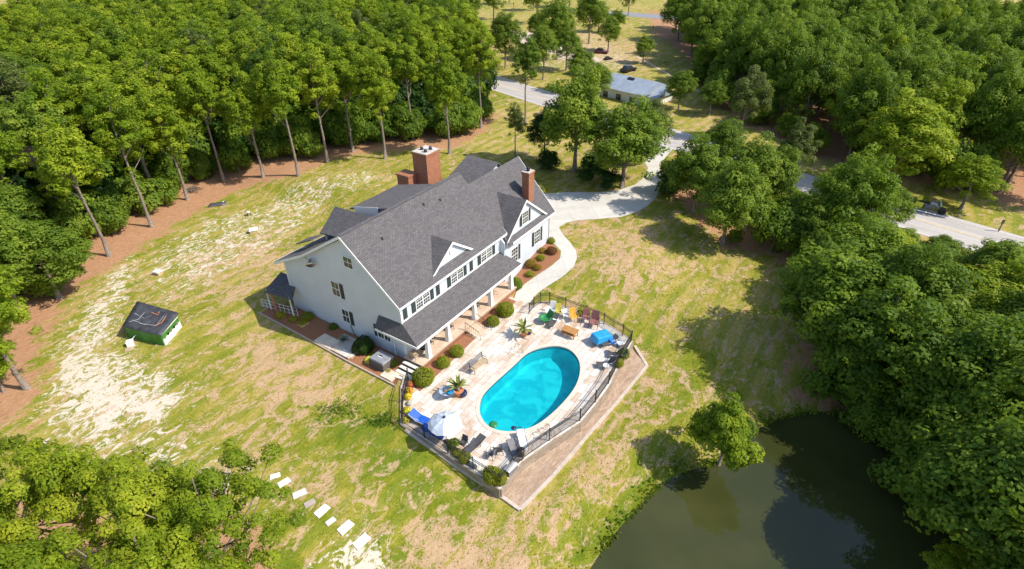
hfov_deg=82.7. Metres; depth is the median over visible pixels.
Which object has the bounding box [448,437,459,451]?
shrub
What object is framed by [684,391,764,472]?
pond tree
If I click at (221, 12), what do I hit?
forest tree
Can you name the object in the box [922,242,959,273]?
broadleaf tree
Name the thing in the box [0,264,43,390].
forest tree
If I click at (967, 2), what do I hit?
woodland tree
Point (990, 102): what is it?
woodland tree
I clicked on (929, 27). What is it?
woodland tree
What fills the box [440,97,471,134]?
undergrowth bush
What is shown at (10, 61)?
forest tree
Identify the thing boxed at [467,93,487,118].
undergrowth bush
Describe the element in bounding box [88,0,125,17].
forest tree
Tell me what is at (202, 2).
forest tree
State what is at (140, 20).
forest tree
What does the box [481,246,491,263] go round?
window
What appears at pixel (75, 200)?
understorey bush
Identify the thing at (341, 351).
stone slab
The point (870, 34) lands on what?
woodland tree
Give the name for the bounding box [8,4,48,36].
forest tree
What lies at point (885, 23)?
woodland tree
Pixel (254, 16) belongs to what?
forest tree
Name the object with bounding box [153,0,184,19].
forest tree
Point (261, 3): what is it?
forest tree
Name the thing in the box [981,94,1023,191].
woodland tree
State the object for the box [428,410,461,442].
patio umbrella
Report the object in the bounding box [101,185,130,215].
undergrowth bush
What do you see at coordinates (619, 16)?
tree
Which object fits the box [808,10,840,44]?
woodland tree
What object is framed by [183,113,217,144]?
understorey bush
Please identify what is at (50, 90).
forest tree
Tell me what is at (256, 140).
undergrowth bush
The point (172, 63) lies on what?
forest tree
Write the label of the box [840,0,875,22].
woodland tree
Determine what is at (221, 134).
understorey bush
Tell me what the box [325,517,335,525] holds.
stepping slab
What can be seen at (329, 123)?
understorey bush
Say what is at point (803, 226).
undergrowth bush
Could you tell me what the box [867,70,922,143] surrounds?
woodland tree
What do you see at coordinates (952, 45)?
woodland tree
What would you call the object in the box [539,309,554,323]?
basket chair
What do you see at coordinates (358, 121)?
undergrowth bush
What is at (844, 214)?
undergrowth bush
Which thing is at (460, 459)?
shrub
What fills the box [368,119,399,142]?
undergrowth bush
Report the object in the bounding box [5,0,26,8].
forest tree
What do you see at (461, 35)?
forest tree
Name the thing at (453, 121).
undergrowth bush
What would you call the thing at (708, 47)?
woodland tree
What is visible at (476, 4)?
tree
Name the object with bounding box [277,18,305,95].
forest tree
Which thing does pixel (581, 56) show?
roadside tree
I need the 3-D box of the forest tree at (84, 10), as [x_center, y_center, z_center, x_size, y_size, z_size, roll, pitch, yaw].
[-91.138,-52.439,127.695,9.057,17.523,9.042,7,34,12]
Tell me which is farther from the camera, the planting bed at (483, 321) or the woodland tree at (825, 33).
the woodland tree at (825, 33)
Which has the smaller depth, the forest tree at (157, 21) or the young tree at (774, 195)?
the young tree at (774, 195)
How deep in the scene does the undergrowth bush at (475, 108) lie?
100.97 m
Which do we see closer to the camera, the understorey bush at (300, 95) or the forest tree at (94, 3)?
the understorey bush at (300, 95)
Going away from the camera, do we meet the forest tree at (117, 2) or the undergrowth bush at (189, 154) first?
the undergrowth bush at (189, 154)
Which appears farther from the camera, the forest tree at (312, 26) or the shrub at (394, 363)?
the forest tree at (312, 26)
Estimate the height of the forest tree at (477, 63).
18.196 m
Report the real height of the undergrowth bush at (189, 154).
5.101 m
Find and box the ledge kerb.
[404,345,647,510]
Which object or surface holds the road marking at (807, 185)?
on the road at (931, 229)
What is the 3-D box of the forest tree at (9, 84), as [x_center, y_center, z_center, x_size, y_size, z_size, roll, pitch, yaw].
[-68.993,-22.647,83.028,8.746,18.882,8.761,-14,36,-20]
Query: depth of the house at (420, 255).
56.44 m
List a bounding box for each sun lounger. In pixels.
[408,408,429,423]
[420,422,443,441]
[463,433,485,453]
[506,437,522,459]
[516,429,527,449]
[546,312,559,326]
[596,355,615,368]
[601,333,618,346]
[608,349,627,357]
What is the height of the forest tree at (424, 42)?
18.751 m
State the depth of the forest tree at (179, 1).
133.88 m
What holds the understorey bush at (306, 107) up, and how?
on the ground at (186, 272)
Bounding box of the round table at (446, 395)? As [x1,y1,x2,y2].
[439,385,453,398]
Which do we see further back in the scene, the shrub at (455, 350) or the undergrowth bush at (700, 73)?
the undergrowth bush at (700, 73)
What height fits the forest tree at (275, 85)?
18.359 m
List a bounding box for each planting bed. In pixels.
[262,304,404,384]
[412,334,474,390]
[479,298,515,327]
[513,243,559,297]
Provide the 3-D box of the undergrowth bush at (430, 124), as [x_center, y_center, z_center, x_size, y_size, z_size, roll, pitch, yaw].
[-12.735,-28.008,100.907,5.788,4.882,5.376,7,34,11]
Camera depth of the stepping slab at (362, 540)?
38.53 m
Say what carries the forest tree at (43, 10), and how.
on the ground at (186, 272)
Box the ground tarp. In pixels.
[208,201,226,206]
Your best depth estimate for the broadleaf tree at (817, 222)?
63.82 m
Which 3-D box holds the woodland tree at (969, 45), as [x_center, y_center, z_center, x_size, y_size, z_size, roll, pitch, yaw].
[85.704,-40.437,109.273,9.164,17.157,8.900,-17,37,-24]
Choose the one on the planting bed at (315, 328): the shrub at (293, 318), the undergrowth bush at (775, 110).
the shrub at (293, 318)
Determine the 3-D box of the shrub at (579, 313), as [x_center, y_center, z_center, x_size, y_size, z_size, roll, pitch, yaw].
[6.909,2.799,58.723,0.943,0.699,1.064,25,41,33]
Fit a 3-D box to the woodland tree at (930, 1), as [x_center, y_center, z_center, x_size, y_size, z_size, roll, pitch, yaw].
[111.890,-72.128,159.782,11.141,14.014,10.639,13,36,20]
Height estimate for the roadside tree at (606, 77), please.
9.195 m
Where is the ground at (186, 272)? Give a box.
[0,0,1023,568]
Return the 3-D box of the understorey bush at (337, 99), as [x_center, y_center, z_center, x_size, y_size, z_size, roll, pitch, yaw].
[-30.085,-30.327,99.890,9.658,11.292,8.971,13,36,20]
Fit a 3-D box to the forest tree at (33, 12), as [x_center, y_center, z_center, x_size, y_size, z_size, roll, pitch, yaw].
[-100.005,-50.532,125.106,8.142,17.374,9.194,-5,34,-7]
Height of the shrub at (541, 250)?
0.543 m
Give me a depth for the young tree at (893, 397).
45.35 m
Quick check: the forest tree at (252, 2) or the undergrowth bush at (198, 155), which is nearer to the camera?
the undergrowth bush at (198, 155)
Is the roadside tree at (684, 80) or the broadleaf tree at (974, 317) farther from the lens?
the roadside tree at (684, 80)
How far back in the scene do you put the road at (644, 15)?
208.11 m
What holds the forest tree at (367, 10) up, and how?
on the ground at (186, 272)
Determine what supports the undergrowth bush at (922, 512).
on the ground at (186, 272)
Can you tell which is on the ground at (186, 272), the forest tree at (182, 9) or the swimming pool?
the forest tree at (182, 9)
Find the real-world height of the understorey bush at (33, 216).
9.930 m
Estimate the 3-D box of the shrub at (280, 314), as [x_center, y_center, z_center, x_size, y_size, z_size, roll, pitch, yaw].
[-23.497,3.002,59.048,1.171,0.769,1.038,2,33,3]
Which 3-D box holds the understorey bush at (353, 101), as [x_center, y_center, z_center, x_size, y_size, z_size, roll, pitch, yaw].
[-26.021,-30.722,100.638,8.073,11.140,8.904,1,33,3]
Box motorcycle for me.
[914,196,946,216]
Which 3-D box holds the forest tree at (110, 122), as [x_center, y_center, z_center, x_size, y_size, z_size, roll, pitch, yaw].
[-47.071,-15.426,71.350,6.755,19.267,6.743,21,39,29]
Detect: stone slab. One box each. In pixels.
[314,333,340,349]
[331,345,353,358]
[332,334,358,358]
[380,368,398,381]
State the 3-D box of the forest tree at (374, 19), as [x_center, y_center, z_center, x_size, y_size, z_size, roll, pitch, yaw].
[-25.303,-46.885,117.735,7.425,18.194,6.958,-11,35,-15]
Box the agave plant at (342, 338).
[338,334,348,342]
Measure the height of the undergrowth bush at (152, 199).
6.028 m
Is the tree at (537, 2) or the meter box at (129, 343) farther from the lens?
the tree at (537, 2)
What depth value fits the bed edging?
54.41 m
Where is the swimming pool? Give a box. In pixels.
[476,344,583,434]
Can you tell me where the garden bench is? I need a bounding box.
[468,351,486,372]
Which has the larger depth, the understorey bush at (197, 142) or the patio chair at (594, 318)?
the understorey bush at (197, 142)
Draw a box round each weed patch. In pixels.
[307,395,378,424]
[359,410,399,429]
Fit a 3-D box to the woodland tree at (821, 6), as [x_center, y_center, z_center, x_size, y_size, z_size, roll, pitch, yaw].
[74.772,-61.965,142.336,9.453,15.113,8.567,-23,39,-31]
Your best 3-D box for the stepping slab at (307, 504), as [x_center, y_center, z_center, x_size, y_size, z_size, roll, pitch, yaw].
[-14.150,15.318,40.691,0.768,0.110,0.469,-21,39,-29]
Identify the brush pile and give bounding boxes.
[186,184,202,192]
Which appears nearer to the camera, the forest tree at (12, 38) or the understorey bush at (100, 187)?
the understorey bush at (100, 187)
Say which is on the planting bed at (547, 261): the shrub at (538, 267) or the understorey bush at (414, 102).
the shrub at (538, 267)
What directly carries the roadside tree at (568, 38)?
on the ground at (186, 272)
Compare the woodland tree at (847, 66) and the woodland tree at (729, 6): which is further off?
the woodland tree at (729, 6)
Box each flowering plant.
[403,406,410,413]
[404,392,411,399]
[405,387,413,392]
[407,380,413,386]
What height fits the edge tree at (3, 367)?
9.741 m
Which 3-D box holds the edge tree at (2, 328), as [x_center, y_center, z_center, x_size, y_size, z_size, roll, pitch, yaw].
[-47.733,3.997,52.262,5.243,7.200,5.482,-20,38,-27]
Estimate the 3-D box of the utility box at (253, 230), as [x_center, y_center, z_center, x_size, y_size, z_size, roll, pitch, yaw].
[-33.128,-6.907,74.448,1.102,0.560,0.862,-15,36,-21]
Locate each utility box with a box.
[152,269,162,275]
[248,227,257,233]
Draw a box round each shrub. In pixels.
[276,310,286,318]
[288,315,298,321]
[297,319,307,324]
[301,311,313,320]
[328,322,338,329]
[351,334,374,355]
[390,359,398,366]
[412,367,434,388]
[435,355,450,368]
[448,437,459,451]
[449,344,463,357]
[452,448,461,457]
[457,451,471,464]
[482,465,500,486]
[485,315,499,326]
[492,469,507,486]
[496,301,513,317]
[513,277,522,290]
[525,258,535,267]
[525,270,534,276]
[533,264,541,269]
[536,254,544,260]
[538,247,545,252]
[545,246,556,254]
[547,237,554,243]
[576,309,582,316]
[614,358,623,368]
[617,348,629,359]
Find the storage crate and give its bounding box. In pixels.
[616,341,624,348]
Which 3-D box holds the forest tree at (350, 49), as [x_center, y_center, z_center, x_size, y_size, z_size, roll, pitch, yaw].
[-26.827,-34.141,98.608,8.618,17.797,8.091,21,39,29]
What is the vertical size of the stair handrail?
1.332 m
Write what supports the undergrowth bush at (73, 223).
on the ground at (186, 272)
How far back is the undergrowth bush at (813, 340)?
51.65 m
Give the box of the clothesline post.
[266,289,277,312]
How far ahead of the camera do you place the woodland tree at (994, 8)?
130.66 m
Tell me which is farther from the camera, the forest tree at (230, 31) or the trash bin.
the forest tree at (230, 31)
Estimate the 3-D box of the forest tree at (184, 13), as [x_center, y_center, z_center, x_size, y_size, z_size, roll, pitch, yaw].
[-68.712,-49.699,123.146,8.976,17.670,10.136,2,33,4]
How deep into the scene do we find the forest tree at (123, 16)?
115.64 m
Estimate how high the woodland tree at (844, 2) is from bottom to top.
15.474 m
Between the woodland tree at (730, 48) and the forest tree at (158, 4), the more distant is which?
the forest tree at (158, 4)
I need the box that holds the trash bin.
[516,446,524,459]
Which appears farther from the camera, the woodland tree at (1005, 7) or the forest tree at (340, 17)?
the woodland tree at (1005, 7)
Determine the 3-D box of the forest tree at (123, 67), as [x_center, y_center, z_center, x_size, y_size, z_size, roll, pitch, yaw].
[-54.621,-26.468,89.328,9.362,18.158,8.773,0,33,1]
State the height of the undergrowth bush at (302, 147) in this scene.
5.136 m
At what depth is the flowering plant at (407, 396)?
48.87 m
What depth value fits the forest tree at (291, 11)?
118.48 m
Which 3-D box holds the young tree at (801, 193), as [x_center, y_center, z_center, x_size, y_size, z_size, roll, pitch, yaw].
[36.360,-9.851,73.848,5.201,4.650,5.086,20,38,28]
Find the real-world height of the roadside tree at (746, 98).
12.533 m
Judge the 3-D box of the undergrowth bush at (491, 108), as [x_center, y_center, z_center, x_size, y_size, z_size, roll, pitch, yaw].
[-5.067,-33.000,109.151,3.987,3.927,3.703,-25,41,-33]
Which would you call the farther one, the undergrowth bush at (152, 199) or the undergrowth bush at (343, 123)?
the undergrowth bush at (343, 123)
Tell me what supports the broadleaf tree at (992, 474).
on the ground at (186, 272)
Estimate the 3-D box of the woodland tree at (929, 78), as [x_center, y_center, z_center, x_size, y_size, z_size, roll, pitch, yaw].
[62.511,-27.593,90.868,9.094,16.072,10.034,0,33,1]
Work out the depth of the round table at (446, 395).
48.98 m
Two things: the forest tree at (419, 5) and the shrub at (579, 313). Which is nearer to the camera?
the shrub at (579, 313)
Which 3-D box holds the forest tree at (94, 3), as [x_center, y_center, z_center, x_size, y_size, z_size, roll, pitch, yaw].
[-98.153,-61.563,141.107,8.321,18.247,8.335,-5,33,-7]
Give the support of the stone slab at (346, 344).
on the planting bed at (315, 328)
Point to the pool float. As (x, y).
(493, 424)
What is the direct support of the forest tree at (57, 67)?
on the ground at (186, 272)
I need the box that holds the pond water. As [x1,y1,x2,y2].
[590,411,958,568]
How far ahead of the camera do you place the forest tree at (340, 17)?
112.36 m
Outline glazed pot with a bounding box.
[460,389,467,396]
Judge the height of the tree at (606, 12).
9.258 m
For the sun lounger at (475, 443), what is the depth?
44.40 m
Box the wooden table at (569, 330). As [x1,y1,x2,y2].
[561,324,578,339]
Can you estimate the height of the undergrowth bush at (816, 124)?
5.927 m
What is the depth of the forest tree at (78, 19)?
113.93 m
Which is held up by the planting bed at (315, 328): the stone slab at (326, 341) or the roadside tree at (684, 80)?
the stone slab at (326, 341)
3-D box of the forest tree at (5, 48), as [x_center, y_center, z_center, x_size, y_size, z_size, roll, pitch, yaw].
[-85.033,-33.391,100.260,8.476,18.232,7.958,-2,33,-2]
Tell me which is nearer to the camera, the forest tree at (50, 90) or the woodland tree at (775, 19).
the forest tree at (50, 90)
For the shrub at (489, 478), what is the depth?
41.59 m
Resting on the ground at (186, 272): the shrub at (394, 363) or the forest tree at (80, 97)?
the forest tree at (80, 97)
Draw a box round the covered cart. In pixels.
[589,329,616,346]
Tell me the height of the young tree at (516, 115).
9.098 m
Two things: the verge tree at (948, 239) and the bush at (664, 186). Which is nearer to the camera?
the verge tree at (948, 239)
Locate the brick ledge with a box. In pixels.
[504,349,644,506]
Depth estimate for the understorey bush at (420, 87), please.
103.03 m
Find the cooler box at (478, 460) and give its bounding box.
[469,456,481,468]
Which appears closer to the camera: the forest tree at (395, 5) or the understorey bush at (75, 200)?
the understorey bush at (75, 200)
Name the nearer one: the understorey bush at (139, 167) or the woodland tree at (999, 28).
the understorey bush at (139, 167)
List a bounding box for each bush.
[0,165,58,196]
[0,176,49,219]
[0,191,49,225]
[16,260,67,297]
[26,187,50,224]
[44,250,84,270]
[46,194,85,236]
[48,204,86,235]
[49,184,106,239]
[59,169,119,209]
[63,124,111,160]
[82,138,125,182]
[83,144,137,193]
[86,200,127,235]
[98,195,131,232]
[101,142,141,175]
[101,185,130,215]
[119,171,163,214]
[121,128,169,160]
[132,146,150,174]
[139,159,157,178]
[144,145,170,163]
[150,163,187,189]
[151,171,179,205]
[153,144,191,187]
[156,116,213,154]
[174,164,189,177]
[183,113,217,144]
[185,148,199,175]
[185,148,217,179]
[187,155,212,179]
[196,114,216,151]
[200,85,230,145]
[202,154,222,176]
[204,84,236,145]
[215,118,255,155]
[216,138,253,172]
[218,100,262,129]
[219,115,250,142]
[221,136,247,161]
[245,125,264,154]
[251,125,283,159]
[257,98,309,125]
[259,101,297,136]
[263,137,286,158]
[273,115,298,150]
[280,113,319,156]
[281,132,318,156]
[285,97,320,131]
[294,91,310,112]
[300,126,319,149]
[303,137,326,157]
[311,107,340,145]
[314,92,351,122]
[321,100,366,145]
[327,105,363,148]
[344,105,371,143]
[345,82,378,106]
[353,97,384,142]
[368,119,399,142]
[370,73,404,105]
[373,104,398,137]
[376,92,405,107]
[389,76,419,104]
[392,100,422,141]
[399,109,427,138]
[401,88,437,121]
[405,61,444,111]
[412,80,425,117]
[426,110,440,133]
[434,105,462,137]
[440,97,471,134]
[444,63,468,90]
[448,79,464,101]
[454,63,482,90]
[455,72,476,100]
[457,109,479,133]
[461,98,483,128]
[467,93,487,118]
[469,88,490,118]
[480,44,499,95]
[482,101,494,117]
[535,148,561,169]
[574,154,609,180]
[599,168,623,188]
[655,160,692,195]
[688,63,708,85]
[691,50,716,68]
[701,69,734,106]
[703,57,736,84]
[726,77,756,109]
[726,226,745,242]
[742,106,770,125]
[743,416,758,442]
[746,200,798,252]
[753,79,783,122]
[767,205,805,250]
[774,112,800,135]
[777,186,806,208]
[779,198,826,251]
[790,228,838,258]
[790,248,832,293]
[794,339,870,400]
[799,194,817,208]
[804,309,834,350]
[805,121,823,147]
[810,125,831,149]
[817,203,870,232]
[826,211,887,242]
[827,359,903,423]
[837,389,892,446]
[842,123,878,157]
[863,144,892,164]
[867,437,939,497]
[870,408,922,459]
[885,398,962,453]
[904,484,970,533]
[905,145,939,176]
[927,137,977,191]
[952,179,978,192]
[956,140,1006,192]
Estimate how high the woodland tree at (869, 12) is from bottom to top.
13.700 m
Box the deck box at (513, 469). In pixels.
[504,462,517,476]
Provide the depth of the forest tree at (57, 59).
92.76 m
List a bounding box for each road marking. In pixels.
[494,82,987,240]
[497,76,1021,237]
[498,83,983,238]
[500,91,971,248]
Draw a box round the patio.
[397,297,631,488]
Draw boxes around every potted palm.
[444,375,466,396]
[510,317,535,337]
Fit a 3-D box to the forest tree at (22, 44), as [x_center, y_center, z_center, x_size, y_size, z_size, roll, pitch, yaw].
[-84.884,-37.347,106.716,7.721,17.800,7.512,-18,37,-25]
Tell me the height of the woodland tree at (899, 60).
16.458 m
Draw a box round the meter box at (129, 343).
[125,335,135,351]
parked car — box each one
[593,47,608,53]
[620,64,636,72]
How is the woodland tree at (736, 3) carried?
on the ground at (186, 272)
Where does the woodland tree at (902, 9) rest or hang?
on the ground at (186, 272)
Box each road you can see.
[491,76,1023,250]
[608,11,676,19]
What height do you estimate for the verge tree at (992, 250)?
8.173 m
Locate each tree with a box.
[0,5,16,32]
[0,21,14,34]
[0,27,26,55]
[0,30,9,41]
[0,38,25,62]
[0,52,28,102]
[0,52,58,103]
[0,57,35,146]
[0,90,70,148]
[0,97,12,131]
[0,130,35,194]
[0,180,51,226]
[0,203,41,309]
[0,219,96,299]
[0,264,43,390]
[0,316,14,335]
[0,329,17,375]
[0,351,16,392]
[0,433,50,543]
[0,439,131,561]
[0,487,55,566]
[0,523,133,568]
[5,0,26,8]
[8,4,38,28]
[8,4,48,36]
[9,0,29,11]
[9,67,84,145]
[11,29,48,62]
[13,6,47,28]
[16,66,68,126]
[17,13,38,42]
[17,42,71,127]
[22,77,75,123]
[24,0,51,11]
[24,13,50,42]
[24,128,105,236]
[28,115,111,256]
[34,8,86,41]
[36,2,48,14]
[37,13,87,46]
[40,26,88,61]
[44,0,69,20]
[47,50,76,80]
[49,48,79,75]
[52,29,89,63]
[53,0,79,14]
[53,493,253,568]
[54,0,87,12]
[54,52,107,129]
[57,61,125,150]
[60,6,89,45]
[63,7,96,45]
[69,444,233,568]
[72,2,99,18]
[73,70,167,192]
[77,7,129,44]
[78,30,113,64]
[81,78,153,227]
[85,0,111,11]
[87,50,122,130]
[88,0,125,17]
[88,19,136,49]
[90,39,144,73]
[91,10,132,39]
[100,527,217,568]
[106,0,134,7]
[112,2,136,26]
[112,438,307,568]
[116,49,177,94]
[118,2,155,23]
[119,0,150,16]
[119,49,165,74]
[124,21,160,66]
[125,22,174,48]
[127,54,196,179]
[129,87,194,200]
[130,13,158,32]
[133,530,267,568]
[136,12,158,27]
[137,0,162,15]
[143,5,170,31]
[145,0,168,11]
[145,28,183,70]
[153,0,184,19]
[157,39,219,85]
[162,5,190,37]
[165,3,192,20]
[166,3,202,20]
[172,0,191,7]
[173,21,187,52]
[173,54,225,181]
[175,19,217,52]
[180,28,213,52]
[187,1,212,26]
[188,13,211,35]
[188,40,233,93]
[190,0,207,11]
[198,11,226,38]
[201,0,227,12]
[207,0,224,13]
[207,3,229,22]
[209,29,241,81]
[210,19,235,41]
[216,62,272,177]
[220,1,249,26]
[223,0,254,16]
[223,17,254,78]
[223,21,253,39]
[227,30,275,89]
[234,19,274,57]
[240,9,258,29]
[241,33,296,117]
[243,7,271,31]
[246,0,268,9]
[249,18,278,41]
[250,50,303,176]
[252,0,269,19]
[256,3,284,25]
[262,0,282,16]
[263,25,299,81]
[266,1,296,14]
[268,5,292,31]
[272,0,302,18]
[275,8,309,82]
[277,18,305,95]
[278,24,306,52]
[289,42,339,162]
[291,28,340,100]
[292,0,316,14]
[296,12,342,34]
[297,12,336,43]
[299,3,337,25]
[304,0,328,15]
[317,24,358,59]
[320,6,342,19]
[323,0,357,8]
[324,0,352,15]
[324,0,354,10]
[324,46,360,152]
[331,6,358,35]
[334,27,376,91]
[343,8,372,33]
[345,0,360,10]
[349,48,398,158]
[350,21,385,50]
[353,24,382,84]
[356,0,383,25]
[359,0,386,22]
[364,0,389,12]
[369,3,391,29]
[372,12,406,42]
[372,32,404,76]
[381,1,411,20]
[385,8,421,44]
[388,34,427,139]
[389,0,421,11]
[399,4,421,22]
[402,14,441,118]
[408,0,430,17]
[408,0,437,12]
[409,16,455,61]
[418,6,461,61]
[420,4,442,60]
[421,45,467,153]
[424,0,456,24]
[437,19,474,73]
[441,0,463,28]
[451,4,490,52]
[452,0,479,22]
[462,21,501,127]
[466,0,482,16]
[483,0,506,18]
[488,11,522,68]
[504,102,527,157]
[510,31,541,123]
[523,0,547,14]
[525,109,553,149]
[527,8,550,36]
[527,23,558,79]
[537,0,576,59]
[538,63,609,172]
[552,26,581,70]
[566,42,595,78]
[574,0,607,43]
[582,93,674,188]
[584,62,613,95]
[589,1,609,29]
[597,15,621,50]
[606,8,629,25]
[618,0,634,15]
[635,33,655,62]
[637,98,676,144]
[659,0,690,40]
[659,131,732,213]
[663,70,698,109]
[677,0,710,55]
[681,2,709,52]
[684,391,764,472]
[685,0,730,54]
[693,20,734,67]
[694,156,776,245]
[697,79,729,114]
[697,118,749,162]
[702,4,735,39]
[715,13,756,80]
[716,19,752,86]
[721,0,738,16]
[722,3,767,76]
[724,131,789,191]
[729,0,742,13]
[729,64,774,136]
[730,0,769,28]
[730,16,781,81]
[746,0,763,10]
[748,0,769,5]
[755,189,782,208]
[760,0,793,20]
[760,144,804,195]
[762,11,787,29]
[762,22,815,109]
[767,194,803,207]
[769,9,800,78]
[770,12,797,82]
[775,239,919,346]
[777,116,822,163]
[779,34,845,124]
[782,8,806,21]
[782,188,815,203]
[784,19,813,77]
[788,205,850,245]
[789,0,818,15]
[790,15,822,28]
[796,13,812,34]
[798,0,824,22]
[803,10,825,25]
[803,28,849,116]
[805,142,902,223]
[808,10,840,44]
[809,217,908,268]
[811,19,852,100]
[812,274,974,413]
[813,52,861,130]
[814,0,839,16]
[814,166,842,189]
[819,8,839,26]
[821,0,847,26]
[823,52,883,147]
[834,55,909,162]
[836,28,863,54]
[837,17,859,34]
[838,0,851,6]
[839,43,886,68]
[839,382,904,436]
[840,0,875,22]
[842,8,865,26]
[843,20,860,40]
[844,3,880,17]
[844,35,869,67]
[845,14,865,30]
[853,14,883,53]
[856,87,959,182]
[860,225,917,257]
[862,2,897,39]
[865,0,902,24]
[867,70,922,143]
[869,24,908,57]
[870,23,917,45]
[872,0,899,14]
[873,186,920,225]
[876,43,917,79]
[877,241,985,342]
[883,11,921,41]
[886,381,931,416]
[888,42,918,67]
[894,32,935,54]
[895,0,926,11]
[895,54,952,150]
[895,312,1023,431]
[895,416,1023,568]
[898,0,925,14]
[899,227,921,243]
[899,440,948,499]
[900,0,934,31]
[901,75,972,167]
[904,37,958,80]
[908,28,927,47]
[908,233,925,246]
[910,43,934,67]
[912,31,956,64]
[913,0,933,10]
[914,8,941,32]
[918,305,1023,398]
[919,234,972,268]
[919,539,996,568]
[921,23,937,41]
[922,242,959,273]
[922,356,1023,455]
[923,2,932,12]
[925,0,955,11]
[925,11,965,38]
[932,0,954,18]
[932,0,962,24]
[937,52,987,130]
[938,11,978,48]
[939,152,1013,209]
[941,41,955,52]
[942,25,975,48]
[946,0,990,24]
[948,50,961,70]
[950,0,966,6]
[950,45,970,63]
[955,0,969,13]
[955,237,1023,279]
[956,60,1023,146]
[957,21,999,60]
[959,285,981,308]
[960,0,973,5]
[960,255,1023,299]
[963,281,1022,321]
[963,520,1023,568]
[964,12,987,32]
[966,53,1023,148]
[968,32,1023,76]
[971,0,990,13]
[973,69,1023,152]
[973,259,1023,295]
[975,277,1023,317]
[979,0,1001,14]
[979,3,1023,29]
[979,14,1018,39]
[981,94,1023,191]
[986,3,1012,21]
[986,107,1021,182]
[991,0,1017,14]
[994,49,1023,68]
[995,22,1023,55]
[1010,9,1023,23]
[1012,0,1023,12]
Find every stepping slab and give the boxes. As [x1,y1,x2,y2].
[270,472,280,479]
[277,477,290,487]
[292,488,306,499]
[304,498,315,507]
[314,504,330,517]
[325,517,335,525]
[337,519,354,535]
[352,533,370,549]
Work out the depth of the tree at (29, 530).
28.00 m
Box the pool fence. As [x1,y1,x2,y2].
[400,292,632,486]
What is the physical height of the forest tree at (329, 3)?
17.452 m
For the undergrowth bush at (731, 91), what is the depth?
110.73 m
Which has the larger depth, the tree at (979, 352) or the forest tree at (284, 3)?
the forest tree at (284, 3)
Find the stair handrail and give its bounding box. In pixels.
[465,313,491,338]
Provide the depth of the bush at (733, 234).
69.96 m
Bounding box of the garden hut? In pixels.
[122,301,181,345]
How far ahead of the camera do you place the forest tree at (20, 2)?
135.26 m
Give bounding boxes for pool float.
[489,421,497,427]
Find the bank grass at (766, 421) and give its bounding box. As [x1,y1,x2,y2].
[570,400,965,566]
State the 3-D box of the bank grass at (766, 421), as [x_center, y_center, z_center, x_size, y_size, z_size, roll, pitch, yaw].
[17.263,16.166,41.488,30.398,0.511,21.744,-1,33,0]
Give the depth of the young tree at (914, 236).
61.13 m
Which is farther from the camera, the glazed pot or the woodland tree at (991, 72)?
the woodland tree at (991, 72)
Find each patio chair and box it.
[409,350,419,357]
[457,434,468,446]
[486,447,497,459]
[493,445,502,457]
[549,301,555,311]
[555,303,561,313]
[561,308,569,319]
[568,307,578,322]
[581,308,589,322]
[588,309,599,328]
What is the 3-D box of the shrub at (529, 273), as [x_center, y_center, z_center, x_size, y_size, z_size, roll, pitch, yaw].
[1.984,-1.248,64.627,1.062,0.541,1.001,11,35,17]
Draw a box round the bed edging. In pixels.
[257,312,395,386]
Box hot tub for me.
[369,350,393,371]
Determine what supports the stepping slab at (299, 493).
on the ground at (186, 272)
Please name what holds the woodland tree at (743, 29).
on the ground at (186, 272)
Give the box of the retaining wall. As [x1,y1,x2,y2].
[400,301,632,498]
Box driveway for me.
[515,144,672,303]
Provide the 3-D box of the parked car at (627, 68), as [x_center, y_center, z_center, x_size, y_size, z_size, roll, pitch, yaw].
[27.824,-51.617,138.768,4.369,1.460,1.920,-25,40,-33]
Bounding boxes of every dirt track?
[510,30,601,62]
[637,57,698,91]
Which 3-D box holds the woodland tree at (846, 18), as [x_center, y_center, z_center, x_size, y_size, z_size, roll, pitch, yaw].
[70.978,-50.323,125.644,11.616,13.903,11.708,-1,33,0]
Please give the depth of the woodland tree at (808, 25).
118.51 m
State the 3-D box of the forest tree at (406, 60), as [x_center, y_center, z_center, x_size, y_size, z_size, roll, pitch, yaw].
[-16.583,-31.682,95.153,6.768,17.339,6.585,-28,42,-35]
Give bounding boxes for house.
[260,145,555,379]
[600,72,671,103]
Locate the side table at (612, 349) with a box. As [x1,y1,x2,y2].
[609,347,616,351]
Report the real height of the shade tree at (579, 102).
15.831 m
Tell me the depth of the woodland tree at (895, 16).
126.71 m
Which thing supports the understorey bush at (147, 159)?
on the ground at (186, 272)
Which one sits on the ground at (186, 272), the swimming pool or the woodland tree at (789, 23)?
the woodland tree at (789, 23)
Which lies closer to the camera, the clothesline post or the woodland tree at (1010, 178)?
the clothesline post
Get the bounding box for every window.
[329,279,340,297]
[340,307,350,323]
[342,255,353,270]
[377,329,391,342]
[415,290,430,310]
[450,267,463,285]
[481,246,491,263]
[511,245,517,260]
[522,209,528,225]
[534,228,539,245]
[603,90,608,96]
[615,93,621,99]
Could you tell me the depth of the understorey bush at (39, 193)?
72.78 m
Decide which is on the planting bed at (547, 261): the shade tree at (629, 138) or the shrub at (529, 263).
the shrub at (529, 263)
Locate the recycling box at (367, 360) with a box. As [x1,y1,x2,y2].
[364,356,369,363]
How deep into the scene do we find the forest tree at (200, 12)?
117.29 m
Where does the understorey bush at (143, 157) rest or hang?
on the ground at (186, 272)
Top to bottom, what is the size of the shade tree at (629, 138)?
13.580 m
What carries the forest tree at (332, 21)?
on the ground at (186, 272)
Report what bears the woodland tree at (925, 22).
on the ground at (186, 272)

